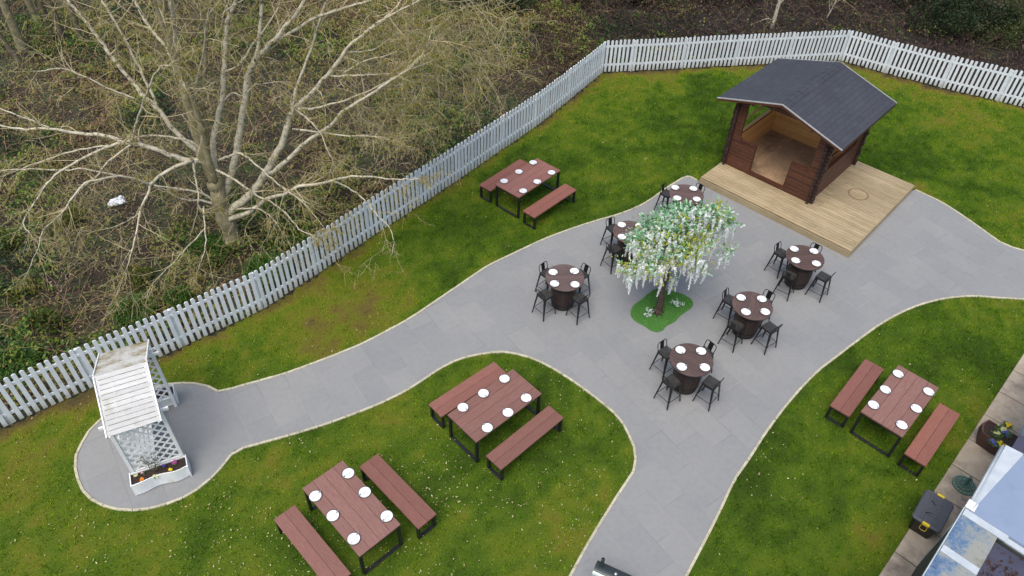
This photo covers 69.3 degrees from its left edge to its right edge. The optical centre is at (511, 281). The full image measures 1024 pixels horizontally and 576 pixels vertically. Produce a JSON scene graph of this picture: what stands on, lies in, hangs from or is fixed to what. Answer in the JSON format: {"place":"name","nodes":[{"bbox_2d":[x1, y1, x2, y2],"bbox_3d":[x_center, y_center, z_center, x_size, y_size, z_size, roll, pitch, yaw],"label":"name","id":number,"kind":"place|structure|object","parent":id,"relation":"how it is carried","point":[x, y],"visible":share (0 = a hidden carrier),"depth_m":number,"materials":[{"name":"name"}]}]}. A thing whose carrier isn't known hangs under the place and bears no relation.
{"place":"outdoors","nodes":[
{"label":"outdoors","id":0,"kind":"place"},
{"bbox_2d":[0,61,1023,575],"bbox_3d":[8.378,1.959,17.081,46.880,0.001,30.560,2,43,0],"label":"lawn","id":1,"kind":"structure","parent":0,"point":[382,437],"depth_m":15.49,"materials":[{"name":"plant"}]},
{"bbox_2d":[274,505,350,575],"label":"picnic bench","id":2,"kind":"object","parent":1,"relation":"on","point":[308,542],"visible":1,"depth_m":13.13,"materials":[{"name":"red wood"}]},
{"bbox_2d":[302,460,402,574],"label":"picnic table","id":3,"kind":"object","parent":1,"relation":"on","point":[360,515],"visible":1,"depth_m":13.34,"materials":[{"name":"red wood"}]},
{"bbox_2d":[309,490,321,501],"bbox_3d":[-3.574,3.896,13.471,0.244,0.020,0.244,2,43,0],"label":"dinner plate","id":4,"kind":"object","parent":3,"relation":"on","point":[318,497],"visible":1,"depth_m":13.46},
{"bbox_2d":[326,509,339,521],"bbox_3d":[-3.190,4.167,13.197,0.244,0.020,0.244,2,43,0],"label":"dinner plate","id":5,"kind":"object","parent":3,"relation":"on","point":[335,517],"visible":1,"depth_m":13.20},
{"bbox_2d":[342,468,354,478],"bbox_3d":[-3.054,3.575,13.829,0.244,0.020,0.244,2,43,0],"label":"dinner plate","id":6,"kind":"object","parent":3,"relation":"on","point":[351,474],"visible":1,"depth_m":13.83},
{"bbox_2d":[347,532,360,544],"bbox_3d":[-2.752,4.471,12.891,0.244,0.020,0.244,2,43,0],"label":"dinner plate","id":7,"kind":"object","parent":3,"relation":"on","point":[356,540],"visible":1,"depth_m":12.89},
{"bbox_2d":[358,486,371,497],"bbox_3d":[-2.691,3.849,13.552,0.244,0.020,0.244,2,43,0],"label":"dinner plate","id":8,"kind":"object","parent":3,"relation":"on","point":[365,494],"visible":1,"depth_m":13.55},
{"bbox_2d":[380,510,393,521],"bbox_3d":[-2.234,4.182,13.216,0.244,0.020,0.244,2,43,0],"label":"dinner plate","id":9,"kind":"object","parent":3,"relation":"on","point":[389,518],"visible":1,"depth_m":13.21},
{"bbox_2d":[359,454,436,538],"bbox_3d":[-2.172,4.079,14.113,0.433,0.447,1.790,-33,54,-31],"label":"picnic bench","id":10,"kind":"object","parent":1,"relation":"on","point":[402,495],"visible":1,"depth_m":13.91,"materials":[{"name":"red wood"}]},
{"bbox_2d":[429,362,505,428],"bbox_3d":[-0.930,2.427,15.909,1.790,0.447,0.433,-30,52,-30],"label":"picnic bench","id":11,"kind":"object","parent":1,"relation":"on","point":[446,403],"visible":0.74,"depth_m":15.69,"materials":[{"name":"red wood"}]},
{"bbox_2d":[448,369,541,462],"bbox_3d":[-0.350,2.760,15.355,1.790,0.752,0.881,-32,53,-30],"label":"picnic table","id":12,"kind":"object","parent":1,"relation":"on","point":[480,411],"visible":0.99,"depth_m":15.08,"materials":[{"name":"red wood"}]},
{"bbox_2d":[457,402,468,411],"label":"dinner plate","id":13,"kind":"object","parent":12,"relation":"on","point":[461,409],"visible":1,"depth_m":14.99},
{"bbox_2d":[478,389,488,397],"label":"dinner plate","id":14,"kind":"object","parent":12,"relation":"on","point":[481,394],"visible":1,"depth_m":15.26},
{"bbox_2d":[481,423,492,432],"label":"dinner plate","id":15,"kind":"object","parent":12,"relation":"on","point":[485,429],"visible":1,"depth_m":14.65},
{"bbox_2d":[499,374,509,382],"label":"dinner plate","id":16,"kind":"object","parent":12,"relation":"on","point":[502,380],"visible":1,"depth_m":15.56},
{"bbox_2d":[502,408,513,416],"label":"dinner plate","id":17,"kind":"object","parent":12,"relation":"on","point":[505,413],"visible":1,"depth_m":14.93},
{"bbox_2d":[520,393,531,402],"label":"dinner plate","id":18,"kind":"object","parent":12,"relation":"on","point":[523,398],"visible":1,"depth_m":15.21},
{"bbox_2d":[479,159,527,202],"bbox_3d":[-0.191,-2.950,21.633,0.433,0.447,1.790,32,51,28],"label":"picnic bench","id":19,"kind":"object","parent":1,"relation":"on","point":[489,185],"visible":0.63,"depth_m":21.35,"materials":[{"name":"red wood"}]},
{"bbox_2d":[8,72,1013,575],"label":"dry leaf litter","id":20,"kind":"object","parent":1,"relation":"on","point":[422,472],"visible":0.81,"depth_m":14.34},
{"bbox_2d":[0,30,1023,426],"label":"picket fence","id":21,"kind":"object","parent":1,"relation":"on","point":[570,84],"visible":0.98,"depth_m":22.00,"materials":[{"name":"white paint"}]},
{"bbox_2d":[486,406,563,480],"bbox_3d":[0.273,3.269,15.061,1.790,0.447,0.433,-33,53,-31],"label":"picnic bench","id":22,"kind":"object","parent":1,"relation":"on","point":[514,446],"visible":1,"depth_m":14.86,"materials":[{"name":"red wood"}]},
{"bbox_2d":[495,158,559,218],"bbox_3d":[0.449,-2.678,21.147,0.881,0.752,1.790,33,51,28],"label":"picnic table","id":23,"kind":"object","parent":1,"relation":"on","point":[527,176],"visible":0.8,"depth_m":20.86,"materials":[{"name":"red wood"}]},
{"bbox_2d":[74,176,1023,575],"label":"edging kerb","id":24,"kind":"structure","parent":1,"relation":"on","point":[88,496],"depth_m":16.15,"materials":[{"name":"concrete"}]},
{"bbox_2d":[523,184,576,229],"bbox_3d":[1.058,-2.115,20.795,0.433,0.447,1.790,33,52,29],"label":"picnic bench","id":25,"kind":"object","parent":1,"relation":"on","point":[547,202],"visible":1,"depth_m":20.57,"materials":[{"name":"red wood"}]},
{"bbox_2d":[825,359,883,427],"bbox_3d":[7.486,2.432,16.210,0.433,0.447,1.790,33,51,29],"label":"picnic bench","id":26,"kind":"object","parent":1,"relation":"on","point":[862,380],"visible":1,"depth_m":15.98,"materials":[{"name":"red wood"}]},
{"bbox_2d":[849,365,938,457],"bbox_3d":[8.090,2.722,15.702,0.881,0.752,1.790,35,52,30],"label":"picnic table","id":27,"kind":"object","parent":1,"relation":"on","point":[910,389],"visible":0.91,"depth_m":15.41,"materials":[{"name":"red wood"}]},
{"bbox_2d":[867,400,879,409],"bbox_3d":[7.465,2.542,15.306,0.244,0.020,0.244,2,43,0],"label":"dinner plate","id":28,"kind":"object","parent":27,"relation":"on","point":[870,405],"visible":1,"depth_m":15.30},
{"bbox_2d":[879,385,891,393],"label":"dinner plate","id":29,"kind":"object","parent":27,"relation":"on","point":[883,390],"visible":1,"depth_m":15.61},
{"bbox_2d":[892,369,903,377],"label":"dinner plate","id":30,"kind":"object","parent":27,"relation":"on","point":[894,373],"visible":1,"depth_m":15.93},
{"bbox_2d":[895,420,907,429],"bbox_3d":[7.863,2.891,14.952,0.244,0.020,0.244,2,43,0],"label":"dinner plate","id":31,"kind":"object","parent":27,"relation":"on","point":[899,426],"visible":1,"depth_m":14.94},
{"bbox_2d":[910,404,922,412],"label":"dinner plate","id":32,"kind":"object","parent":27,"relation":"on","point":[913,409],"visible":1,"depth_m":15.26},
{"bbox_2d":[923,387,934,395],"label":"dinner plate","id":33,"kind":"object","parent":27,"relation":"on","point":[926,392],"visible":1,"depth_m":15.59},
{"bbox_2d":[897,403,959,476],"bbox_3d":[8.637,3.271,15.363,0.433,0.447,1.790,35,52,30],"label":"picnic bench","id":34,"kind":"object","parent":1,"relation":"on","point":[935,440],"visible":1,"depth_m":15.13,"materials":[{"name":"red wood"}]},
{"bbox_2d":[911,424,1023,575],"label":"building","id":35,"kind":"structure","parent":1,"relation":"on","point":[987,523],"depth_m":12.01,"materials":[{"name":"white glass"}]},
{"bbox_2d":[980,548,1023,575],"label":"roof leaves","id":36,"kind":"object","parent":35,"relation":"on","point":[995,564],"visible":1,"depth_m":11.62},
{"bbox_2d":[0,0,1023,427],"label":"ground","id":37,"kind":"structure","parent":0,"point":[134,210],"depth_m":23.84,"materials":[{"name":"soil"}]},
{"bbox_2d":[0,33,22,65],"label":"slim tree","id":38,"kind":"object","parent":37,"relation":"on","point":[8,47],"visible":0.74,"depth_m":25.76,"materials":[{"name":"brown plant"}]},
{"bbox_2d":[0,223,23,257],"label":"yellow shrub","id":39,"kind":"object","parent":37,"relation":"on","point":[6,240],"visible":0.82,"depth_m":19.06,"materials":[{"name":"green plant"}]},
{"bbox_2d":[0,0,28,53],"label":"slim tree","id":40,"kind":"object","parent":37,"relation":"on","point":[15,31],"visible":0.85,"depth_m":26.08,"materials":[{"name":"brown plant"}]},
{"bbox_2d":[0,276,42,302],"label":"yellow shrub","id":41,"kind":"object","parent":37,"relation":"on","point":[17,293],"visible":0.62,"depth_m":17.78,"materials":[{"name":"green plant"}]},
{"bbox_2d":[0,339,44,379],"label":"bulb clump","id":42,"kind":"object","parent":37,"relation":"on","point":[11,366],"visible":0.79,"depth_m":16.29,"materials":[{"name":"green plant"}]},
{"bbox_2d":[7,304,62,338],"bbox_3d":[-11.008,0.837,17.193,1.179,0.653,1.125,2,43,0],"label":"yellow shrub","id":43,"kind":"object","parent":37,"relation":"on","point":[45,308],"visible":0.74,"depth_m":17.06,"materials":[{"name":"green plant"}]},
{"bbox_2d":[24,0,45,30],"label":"slim tree","id":44,"kind":"object","parent":37,"relation":"on","point":[30,7],"visible":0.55,"depth_m":27.80,"materials":[{"name":"brown plant"}]},
{"bbox_2d":[37,0,57,40],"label":"slim tree","id":45,"kind":"object","parent":37,"relation":"on","point":[41,4],"visible":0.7,"depth_m":26.95,"materials":[{"name":"brown plant"}]},
{"bbox_2d":[46,0,66,43],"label":"slim tree","id":46,"kind":"object","parent":37,"relation":"on","point":[58,27],"visible":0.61,"depth_m":26.92,"materials":[{"name":"brown plant"}]},
{"bbox_2d":[48,201,88,231],"bbox_3d":[-11.868,-1.678,19.804,0.854,0.686,1.072,27,49,24],"label":"yellow shrub","id":47,"kind":"object","parent":37,"relation":"on","point":[68,218],"visible":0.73,"depth_m":19.73,"materials":[{"name":"green plant"}]},
{"bbox_2d":[65,0,94,45],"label":"slim tree","id":48,"kind":"object","parent":37,"relation":"on","point":[75,22],"visible":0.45,"depth_m":26.89,"materials":[{"name":"brown plant"}]},
{"bbox_2d":[107,195,127,205],"bbox_3d":[-10.947,-2.214,20.527,0.471,0.294,0.356,-31,53,-30],"label":"rubbish bag","id":49,"kind":"object","parent":37,"relation":"on","point":[121,200],"visible":0.95,"depth_m":20.47,"materials":[{"name":"white plastic"}]},
{"bbox_2d":[108,290,158,326],"bbox_3d":[-8.957,0.649,17.570,1.238,0.370,1.292,2,43,0],"label":"bulb clump","id":50,"kind":"object","parent":37,"relation":"on","point":[125,314],"visible":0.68,"depth_m":17.48,"materials":[{"name":"green plant"}]},
{"bbox_2d":[120,264,155,290],"bbox_3d":[-9.279,-0.173,18.357,0.875,0.614,0.888,2,43,0],"label":"yellow shrub","id":51,"kind":"object","parent":37,"relation":"on","point":[139,280],"visible":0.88,"depth_m":18.25,"materials":[{"name":"green plant"}]},
{"bbox_2d":[161,283,196,307],"bbox_3d":[-8.042,0.367,17.896,0.875,0.377,0.888,2,43,0],"label":"bulb clump","id":52,"kind":"object","parent":37,"relation":"on","point":[184,295],"visible":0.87,"depth_m":17.86,"materials":[{"name":"green plant"}]},
{"bbox_2d":[179,230,237,268],"bbox_3d":[-7.823,-0.821,19.166,1.545,0.372,1.502,2,43,0],"label":"bulb clump","id":53,"kind":"object","parent":37,"relation":"on","point":[211,240],"visible":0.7,"depth_m":19.12,"materials":[{"name":"green plant"}]},
{"bbox_2d":[239,249,293,288],"bbox_3d":[-6.178,-0.300,18.672,1.438,0.375,1.393,2,43,0],"label":"bulb clump","id":54,"kind":"object","parent":37,"relation":"on","point":[254,265],"visible":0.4,"depth_m":18.70,"materials":[{"name":"green plant"}]},
{"bbox_2d":[0,0,557,329],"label":"bare tree","id":55,"kind":"object","parent":37,"relation":"on","point":[203,145],"visible":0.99,"depth_m":16.65,"materials":[{"name":"beige plant"}]},
{"bbox_2d":[264,216,311,250],"bbox_3d":[-5.919,-1.262,19.702,1.444,0.374,1.415,2,43,0],"label":"bulb clump","id":56,"kind":"object","parent":37,"relation":"on","point":[287,246],"visible":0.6,"depth_m":19.56,"materials":[{"name":"green plant"}]},
{"bbox_2d":[465,0,536,12],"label":"evergreen shrub","id":57,"kind":"object","parent":37,"relation":"on","point":[530,2],"visible":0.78,"depth_m":29.63,"materials":[{"name":"green plant"}]},
{"bbox_2d":[0,0,1011,422],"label":"fallen leaves","id":58,"kind":"object","parent":37,"relation":"on","point":[230,158],"visible":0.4,"depth_m":22.81,"materials":[{"name":"plant"}]},
{"bbox_2d":[0,0,1019,399],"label":"bramble stems","id":59,"kind":"object","parent":37,"relation":"on","point":[310,88],"visible":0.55,"depth_m":23.77,"materials":[{"name":"plant"}]},
{"bbox_2d":[0,0,1023,409],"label":"ivy undergrowth","id":60,"kind":"object","parent":37,"relation":"on","point":[554,4],"visible":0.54,"depth_m":23.73,"materials":[{"name":"green plant"}]},
{"bbox_2d":[616,0,677,7],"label":"evergreen shrub","id":61,"kind":"object","parent":37,"relation":"on","point":[662,1],"visible":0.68,"depth_m":31.00,"materials":[{"name":"green plant"}]},
{"bbox_2d":[516,0,1023,94],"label":"bracken leaves","id":62,"kind":"object","parent":37,"relation":"on","point":[756,2],"visible":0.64,"depth_m":29.14,"materials":[{"name":"plant"}]},
{"bbox_2d":[756,0,783,28],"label":"slim tree","id":63,"kind":"object","parent":37,"relation":"on","point":[779,2],"visible":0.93,"depth_m":29.40,"materials":[{"name":"beige plant"}]},
{"bbox_2d":[518,0,1023,93],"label":"dead bracken","id":64,"kind":"object","parent":37,"relation":"on","point":[825,19],"visible":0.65,"depth_m":29.22,"materials":[{"name":"plant"}]},
{"bbox_2d":[827,0,860,17],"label":"slim tree","id":65,"kind":"object","parent":37,"relation":"on","point":[835,6],"visible":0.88,"depth_m":30.62,"materials":[{"name":"beige plant"}]},
{"bbox_2d":[893,0,979,7],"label":"evergreen shrub","id":66,"kind":"object","parent":37,"relation":"on","point":[918,2],"visible":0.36,"depth_m":31.79,"materials":[{"name":"green plant"}]},
{"bbox_2d":[904,0,1020,41],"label":"evergreen shrub","id":67,"kind":"object","parent":37,"relation":"on","point":[969,15],"visible":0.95,"depth_m":29.16,"materials":[{"name":"green plant"}]},
{"bbox_2d":[970,0,1023,50],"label":"evergreen shrub","id":68,"kind":"object","parent":37,"relation":"on","point":[1010,32],"visible":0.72,"depth_m":28.99,"materials":[{"name":"green plant"}]},
{"bbox_2d":[77,175,1023,575],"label":"patio paving","id":69,"kind":"structure","parent":0,"point":[915,247],"depth_m":17.17,"materials":[{"name":"stone"}]},
{"bbox_2d":[92,339,191,495],"bbox_3d":[-7.197,2.424,14.336,1.180,2.298,2.275,-17,47,-19],"label":"garden arbour","id":70,"kind":"object","parent":69,"relation":"on","point":[136,409],"visible":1,"depth_m":13.82,"materials":[{"name":"white paint"}]},
{"bbox_2d":[138,450,161,471],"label":"climbing shrub","id":71,"kind":"object","parent":70,"relation":"on","point":[155,464],"visible":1,"depth_m":14.11,"materials":[{"name":"green plant"}]},
{"bbox_2d":[535,261,550,291],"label":"bar stool","id":72,"kind":"object","parent":69,"relation":"on","point":[543,272],"visible":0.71,"depth_m":18.20,"materials":[{"name":"black metal"}]},
{"bbox_2d":[532,288,555,321],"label":"bar stool","id":73,"kind":"object","parent":69,"relation":"on","point":[545,295],"visible":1,"depth_m":17.65,"materials":[{"name":"black metal"}]},
{"bbox_2d":[545,264,583,310],"bbox_3d":[1.251,0.212,17.991,0.934,0.888,0.934,0,43,-2],"label":"barrel table","id":74,"kind":"object","parent":69,"relation":"on","point":[564,292],"visible":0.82,"depth_m":17.73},
{"bbox_2d":[566,292,589,324],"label":"bar stool","id":75,"kind":"object","parent":69,"relation":"on","point":[579,298],"visible":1,"depth_m":17.59,"materials":[{"name":"black metal"}]},
{"bbox_2d":[576,263,590,293],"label":"bar stool","id":76,"kind":"object","parent":69,"relation":"on","point":[584,271],"visible":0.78,"depth_m":18.19,"materials":[{"name":"black metal"}]},
{"bbox_2d":[600,217,617,252],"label":"bar stool","id":77,"kind":"object","parent":69,"relation":"on","point":[609,227],"visible":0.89,"depth_m":19.53,"materials":[{"name":"black metal"}]},
{"bbox_2d":[591,557,631,575],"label":"barrel smoker","id":78,"kind":"object","parent":69,"relation":"on","point":[601,568],"visible":1,"depth_m":12.34,"materials":[{"name":"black metal"}]},
{"bbox_2d":[600,242,622,274],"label":"bar stool","id":79,"kind":"object","parent":69,"relation":"on","point":[614,249],"visible":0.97,"depth_m":18.91,"materials":[{"name":"black metal"}]},
{"bbox_2d":[613,221,636,263],"bbox_3d":[3.046,-0.957,19.296,0.934,0.888,0.934,-12,45,-14],"label":"barrel table","id":80,"kind":"object","parent":69,"relation":"on","point":[617,230],"visible":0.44,"depth_m":19.11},
{"bbox_2d":[649,339,672,378],"bbox_3d":[3.417,1.711,16.523,0.422,0.855,0.422,-28,51,-28],"label":"bar stool","id":81,"kind":"object","parent":69,"relation":"on","point":[664,352],"visible":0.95,"depth_m":16.41,"materials":[{"name":"black metal"}]},
{"bbox_2d":[630,289,692,331],"bbox_3d":[3.663,0.635,18.260,1.629,0.048,1.048,-33,53,-31],"label":"turf mat","id":82,"kind":"object","parent":69,"relation":"on","point":[672,313],"visible":0.87,"depth_m":18.20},
{"bbox_2d":[611,195,744,316],"bbox_3d":[3.751,-0.596,17.277,2.995,3.177,2.276,2,43,0],"label":"wisteria tree","id":83,"kind":"object","parent":82,"relation":"on","point":[682,236],"visible":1,"depth_m":16.67,"materials":[{"name":"plant"}]},
{"bbox_2d":[654,183,669,209],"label":"bar stool","id":84,"kind":"object","parent":69,"relation":"on","point":[664,193],"visible":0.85,"depth_m":20.70,"materials":[{"name":"black metal"}]},
{"bbox_2d":[653,374,680,409],"bbox_3d":[3.398,2.273,15.927,0.422,0.855,0.422,-27,50,-27],"label":"bar stool","id":85,"kind":"object","parent":69,"relation":"on","point":[671,381],"visible":1,"depth_m":15.81,"materials":[{"name":"black metal"}]},
{"bbox_2d":[669,184,703,207],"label":"barrel table","id":86,"kind":"object","parent":69,"relation":"on","point":[684,191],"visible":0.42,"depth_m":20.24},
{"bbox_2d":[669,343,712,394],"bbox_3d":[3.840,1.986,16.206,0.934,0.888,0.934,32,51,28],"label":"barrel table","id":87,"kind":"object","parent":69,"relation":"on","point":[690,377],"visible":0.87,"depth_m":15.94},
{"bbox_2d":[675,346,685,353],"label":"dinner plate","id":88,"kind":"object","parent":87,"relation":"on","point":[678,351],"visible":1,"depth_m":16.06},
{"bbox_2d":[676,362,687,370],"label":"dinner plate","id":89,"kind":"object","parent":87,"relation":"on","point":[684,368],"visible":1,"depth_m":15.71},
{"bbox_2d":[695,347,706,354],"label":"dinner plate","id":90,"kind":"object","parent":87,"relation":"on","point":[703,352],"visible":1,"depth_m":16.05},
{"bbox_2d":[699,363,710,371],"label":"dinner plate","id":91,"kind":"object","parent":87,"relation":"on","point":[703,368],"visible":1,"depth_m":15.72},
{"bbox_2d":[692,375,723,411],"bbox_3d":[4.248,2.294,15.935,0.422,0.855,0.422,33,51,29],"label":"bar stool","id":92,"kind":"object","parent":69,"relation":"on","point":[711,383],"visible":1,"depth_m":15.83,"materials":[{"name":"black metal"}]},
{"bbox_2d":[703,339,716,372],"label":"bar stool","id":93,"kind":"object","parent":69,"relation":"on","point":[710,346],"visible":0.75,"depth_m":16.41,"materials":[{"name":"black metal"}]},
{"bbox_2d":[712,287,737,324],"bbox_3d":[5.194,0.581,17.784,0.422,0.855,0.422,33,51,29],"label":"bar stool","id":94,"kind":"object","parent":69,"relation":"on","point":[727,298],"visible":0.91,"depth_m":17.68,"materials":[{"name":"black metal"}]},
{"bbox_2d":[717,319,744,352],"bbox_3d":[5.145,1.151,17.179,0.422,0.855,0.422,34,52,29],"label":"bar stool","id":95,"kind":"object","parent":69,"relation":"on","point":[736,326],"visible":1,"depth_m":17.06,"materials":[{"name":"black metal"}]},
{"bbox_2d":[732,291,772,338],"bbox_3d":[5.554,0.864,17.457,0.934,0.888,0.934,17,45,16],"label":"barrel table","id":96,"kind":"object","parent":69,"relation":"on","point":[754,319],"visible":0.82,"depth_m":17.19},
{"bbox_2d":[751,321,782,354],"bbox_3d":[5.928,1.200,17.155,0.422,0.855,0.422,-25,50,-26],"label":"bar stool","id":97,"kind":"object","parent":69,"relation":"on","point":[770,328],"visible":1,"depth_m":17.05,"materials":[{"name":"black metal"}]},
{"bbox_2d":[759,289,774,328],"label":"bar stool","id":98,"kind":"object","parent":69,"relation":"on","point":[769,295],"visible":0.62,"depth_m":17.65,"materials":[{"name":"black metal"}]},
{"bbox_2d":[764,241,787,278],"bbox_3d":[6.891,-0.584,19.081,0.422,0.855,0.422,-29,51,-29],"label":"bar stool","id":99,"kind":"object","parent":69,"relation":"on","point":[780,252],"visible":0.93,"depth_m":18.98,"materials":[{"name":"black metal"}]},
{"bbox_2d":[773,269,797,301],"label":"bar stool","id":100,"kind":"object","parent":69,"relation":"on","point":[791,276],"visible":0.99,"depth_m":18.36,"materials":[{"name":"black metal"}]},
{"bbox_2d":[784,245,824,289],"bbox_3d":[7.284,-0.294,18.747,0.934,0.888,0.934,-5,44,-7],"label":"barrel table","id":101,"kind":"object","parent":69,"relation":"on","point":[804,268],"visible":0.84,"depth_m":18.49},
{"bbox_2d":[699,161,914,257],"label":"timber deck","id":102,"kind":"structure","parent":69,"relation":"on","point":[851,208],"depth_m":21.28,"materials":[{"name":"wood"}]},
{"bbox_2d":[717,58,896,203],"bbox_3d":[8.435,-4.637,21.763,3.813,2.706,3.506,34,52,29],"label":"log gazebo","id":103,"kind":"object","parent":102,"relation":"on","point":[804,136],"visible":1,"depth_m":21.30,"materials":[{"name":"brown wood"}]},
{"bbox_2d":[805,271,835,302],"bbox_3d":[7.707,0.022,18.468,0.422,0.855,0.422,35,52,30],"label":"bar stool","id":104,"kind":"object","parent":69,"relation":"on","point":[824,277],"visible":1,"depth_m":18.37,"materials":[{"name":"black metal"}]},
{"bbox_2d":[879,354,1023,575],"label":"concrete path","id":105,"kind":"structure","parent":0,"point":[973,459],"depth_m":15.12,"materials":[{"name":"concrete"}]},
{"bbox_2d":[909,489,953,538],"bbox_3d":[7.906,4.441,14.055,0.530,0.477,0.838,32,51,28],"label":"storage box","id":106,"kind":"object","parent":105,"relation":"on","point":[931,513],"visible":1,"depth_m":13.88,"materials":[{"name":"black plastic"}]},
{"bbox_2d":[952,475,976,495],"bbox_3d":[9.046,3.970,14.720,0.450,0.305,0.450,2,43,0],"label":"parasol base","id":107,"kind":"object","parent":105,"relation":"on","point":[965,484],"visible":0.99,"depth_m":14.77,"materials":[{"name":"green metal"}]},
{"bbox_2d":[976,420,1017,455],"bbox_3d":[10.053,3.303,15.394,0.774,0.400,0.495,35,52,30],"label":"half barrel planter","id":108,"kind":"object","parent":105,"relation":"on","point":[984,435],"visible":0.44,"depth_m":15.34,"materials":[{"name":"wood"}]},
{"bbox_2d":[987,438,998,447],"bbox_3d":[9.834,3.274,15.103,0.246,0.080,0.245,2,43,0],"label":"pansy","id":109,"kind":"object","parent":108,"relation":"in","point":[992,441],"visible":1,"depth_m":15.09,"materials":[{"name":"blue plant"}]},
{"bbox_2d":[990,429,1002,438],"bbox_3d":[9.990,3.134,15.261,0.252,0.080,0.249,2,43,0],"label":"pansy","id":110,"kind":"object","parent":108,"relation":"in","point":[997,434],"visible":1,"depth_m":15.26,"materials":[{"name":"white plant"}]},
{"bbox_2d":[1001,421,1012,429],"bbox_3d":[10.317,2.987,15.427,0.234,0.075,0.249,-14,46,-16],"label":"pansy","id":111,"kind":"object","parent":108,"relation":"in","point":[1007,425],"visible":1,"depth_m":15.42,"materials":[{"name":"yellow plant"}]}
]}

